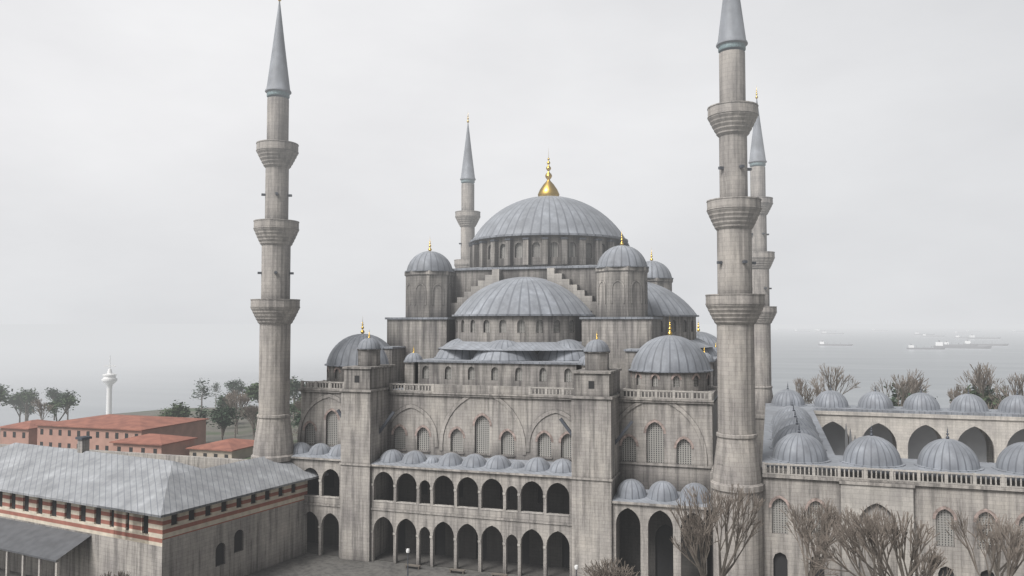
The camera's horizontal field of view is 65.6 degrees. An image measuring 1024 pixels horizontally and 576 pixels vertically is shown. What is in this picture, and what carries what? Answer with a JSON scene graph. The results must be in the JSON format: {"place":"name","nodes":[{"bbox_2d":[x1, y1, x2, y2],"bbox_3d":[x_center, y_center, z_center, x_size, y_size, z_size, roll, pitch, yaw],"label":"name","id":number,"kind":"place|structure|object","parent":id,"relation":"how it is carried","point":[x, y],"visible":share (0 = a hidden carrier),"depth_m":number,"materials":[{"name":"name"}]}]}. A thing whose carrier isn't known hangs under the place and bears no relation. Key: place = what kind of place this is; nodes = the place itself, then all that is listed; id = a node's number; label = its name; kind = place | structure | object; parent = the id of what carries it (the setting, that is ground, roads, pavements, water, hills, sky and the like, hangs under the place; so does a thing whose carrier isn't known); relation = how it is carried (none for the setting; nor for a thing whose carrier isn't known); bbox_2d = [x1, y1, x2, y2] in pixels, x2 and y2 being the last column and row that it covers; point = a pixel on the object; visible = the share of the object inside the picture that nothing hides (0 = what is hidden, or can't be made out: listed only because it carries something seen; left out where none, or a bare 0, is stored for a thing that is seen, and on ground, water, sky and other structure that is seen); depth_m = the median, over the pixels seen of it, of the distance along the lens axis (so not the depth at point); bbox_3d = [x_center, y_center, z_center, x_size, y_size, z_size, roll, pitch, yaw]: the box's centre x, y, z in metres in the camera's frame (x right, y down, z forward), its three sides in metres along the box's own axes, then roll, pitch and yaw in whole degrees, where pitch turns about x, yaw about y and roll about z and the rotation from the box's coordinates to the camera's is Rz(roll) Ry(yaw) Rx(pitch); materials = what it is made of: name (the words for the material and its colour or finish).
{"place":"outdoors","nodes":[
{"label":"outdoors","id":0,"kind":"place"},
{"bbox_2d":[0,420,205,455],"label":"distant pink buildings","id":1,"kind":"structure","parent":0,"point":[191,429],"depth_m":206.47,"materials":[{"name":"pink paint"}]},
{"bbox_2d":[0,481,307,546],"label":"pavilion striped walls","id":2,"kind":"structure","parent":0,"point":[160,529],"depth_m":93.78,"materials":[{"name":"beige stone"}]},
{"bbox_2d":[189,447,252,458],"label":"building wall","id":3,"kind":"structure","parent":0,"point":[242,453],"depth_m":188.39,"materials":[{"name":"beige paint"}]},
{"bbox_2d":[0,553,523,575],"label":"ground","id":4,"kind":"structure","parent":0,"point":[307,564],"depth_m":99.79,"materials":[{"name":"grey stone"}]},
{"bbox_2d":[117,407,640,575],"bbox_3d":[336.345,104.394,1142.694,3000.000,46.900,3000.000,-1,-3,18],"label":"ground","id":5,"kind":"structure","parent":0,"point":[245,431],"depth_m":274.22,"materials":[{"name":"grey stone"}]},
{"bbox_2d":[0,414,253,451],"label":"red roofs","id":6,"kind":"structure","parent":5,"relation":"on","point":[126,422],"depth_m":205.28,"materials":[{"name":"red tile"}]},
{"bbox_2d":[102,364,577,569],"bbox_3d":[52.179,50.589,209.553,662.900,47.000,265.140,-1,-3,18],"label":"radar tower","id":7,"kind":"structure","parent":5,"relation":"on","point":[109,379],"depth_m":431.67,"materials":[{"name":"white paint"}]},
{"bbox_2d":[0,376,993,575],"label":"dark openings","id":8,"kind":"object","parent":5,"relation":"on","point":[664,553],"visible":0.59,"depth_m":97.54,"materials":[{"name":"grey"}]},
{"bbox_2d":[307,469,704,575],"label":"gallery inner walls","id":9,"kind":"structure","parent":5,"relation":"on","point":[558,502],"depth_m":103.14,"materials":[{"name":"stone"}]},
{"bbox_2d":[0,235,1023,575],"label":"mosque stone walls","id":10,"kind":"structure","parent":5,"relation":"on","point":[600,415],"depth_m":102.08,"materials":[{"name":"grey stone"}]},
{"bbox_2d":[0,518,90,561],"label":"shed roof","id":11,"kind":"structure","parent":10,"relation":"on","point":[38,541],"depth_m":93.46,"materials":[{"name":"grey metal"}]},
{"bbox_2d":[5,268,1023,575],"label":"pale stone trim","id":12,"kind":"structure","parent":10,"relation":"attached to","point":[999,430],"depth_m":101.01,"materials":[{"name":"grey stone"}]},
{"bbox_2d":[0,443,328,517],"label":"hipped roof","id":13,"kind":"structure","parent":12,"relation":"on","point":[158,488],"depth_m":96.87,"materials":[{"name":"grey metal"}]},
{"bbox_2d":[822,421,1023,461],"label":"arcade back walls","id":14,"kind":"structure","parent":12,"relation":"on","point":[972,438],"depth_m":145.68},
{"bbox_2d":[337,242,696,386],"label":"dome windows","id":15,"kind":"structure","parent":10,"relation":"on","point":[539,323],"depth_m":111.53,"materials":[{"name":"black glass"}]},
{"bbox_2d":[75,165,1018,575],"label":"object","id":16,"kind":"object","parent":10,"relation":"attached to","point":[565,425],"visible":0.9,"depth_m":105.58,"materials":[{"name":"grey"}]},
{"bbox_2d":[265,0,1023,503],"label":"lead domes","id":17,"kind":"structure","parent":10,"relation":"on","point":[541,296],"depth_m":111.57,"materials":[{"name":"grey metal"}]},
{"bbox_2d":[267,42,765,183],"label":"minaret tile bands","id":18,"kind":"object","parent":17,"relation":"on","point":[720,50],"visible":0.78,"depth_m":109.30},
{"bbox_2d":[278,0,757,352],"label":"gold finials","id":19,"kind":"object","parent":17,"relation":"on","point":[548,188],"visible":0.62,"depth_m":134.07,"materials":[{"name":"orange"}]},
{"bbox_2d":[293,265,1023,506],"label":"lead roofs","id":20,"kind":"structure","parent":10,"relation":"on","point":[771,411],"depth_m":108.27,"materials":[{"name":"grey metal"}]},
{"bbox_2d":[303,366,1023,524],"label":"window voussoirs","id":21,"kind":"object","parent":10,"relation":"on","point":[1019,517],"depth_m":100.08,"materials":[{"name":"grey stone"}]},
{"bbox_2d":[306,411,1023,548],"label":"window grilles","id":22,"kind":"object","parent":10,"relation":"on","point":[655,449],"depth_m":99.03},
{"bbox_2d":[250,49,776,575],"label":"minarets","id":23,"kind":"object","parent":5,"relation":"on","point":[742,311],"visible":0.82,"depth_m":90.56,"materials":[{"name":"stone"}]},
{"bbox_2d":[0,324,1023,425],"bbox_3d":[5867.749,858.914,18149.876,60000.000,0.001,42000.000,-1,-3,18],"label":"sea","id":24,"kind":"structure","parent":0,"point":[159,366],"depth_m":1473.73,"materials":[{"name":"grey liquid"}]},
{"bbox_2d":[776,328,1023,349],"bbox_3d":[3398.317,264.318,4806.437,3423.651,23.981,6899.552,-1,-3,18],"label":"ship hulls","id":25,"kind":"object","parent":24,"relation":"on","point":[972,346],"visible":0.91,"depth_m":2267.82,"materials":[{"name":"grey metal"}]},
{"bbox_2d":[775,328,1015,347],"bbox_3d":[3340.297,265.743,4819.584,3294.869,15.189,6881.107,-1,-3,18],"label":"ship superstructure","id":26,"kind":"object","parent":25,"relation":"on","point":[941,343],"visible":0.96,"depth_m":2297.82,"materials":[{"name":"white paint"}]},
{"bbox_2d":[0,362,1023,575],"bbox_3d":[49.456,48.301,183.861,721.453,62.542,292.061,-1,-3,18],"label":"trees","id":27,"kind":"object","parent":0,"point":[871,529],"depth_m":73.68,"materials":[{"name":"plant"}]},
{"bbox_2d":[0,377,998,416],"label":"tree foliage","id":28,"kind":"object","parent":27,"relation":"attached to","point":[29,396],"visible":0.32,"depth_m":262.57,"materials":[{"name":"green plant"}]},
{"bbox_2d":[16,376,1005,429],"bbox_3d":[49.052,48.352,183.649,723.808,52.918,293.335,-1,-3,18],"label":"tree foliage","id":29,"kind":"object","parent":27,"relation":"attached to","point":[225,414],"visible":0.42,"depth_m":255.19,"materials":[{"name":"green plant"}]},
{"bbox_2d":[0,0,1023,323],"label":"sky","id":30,"kind":"structure","parent":0,"point":[132,172],"materials":[{"name":"white"}]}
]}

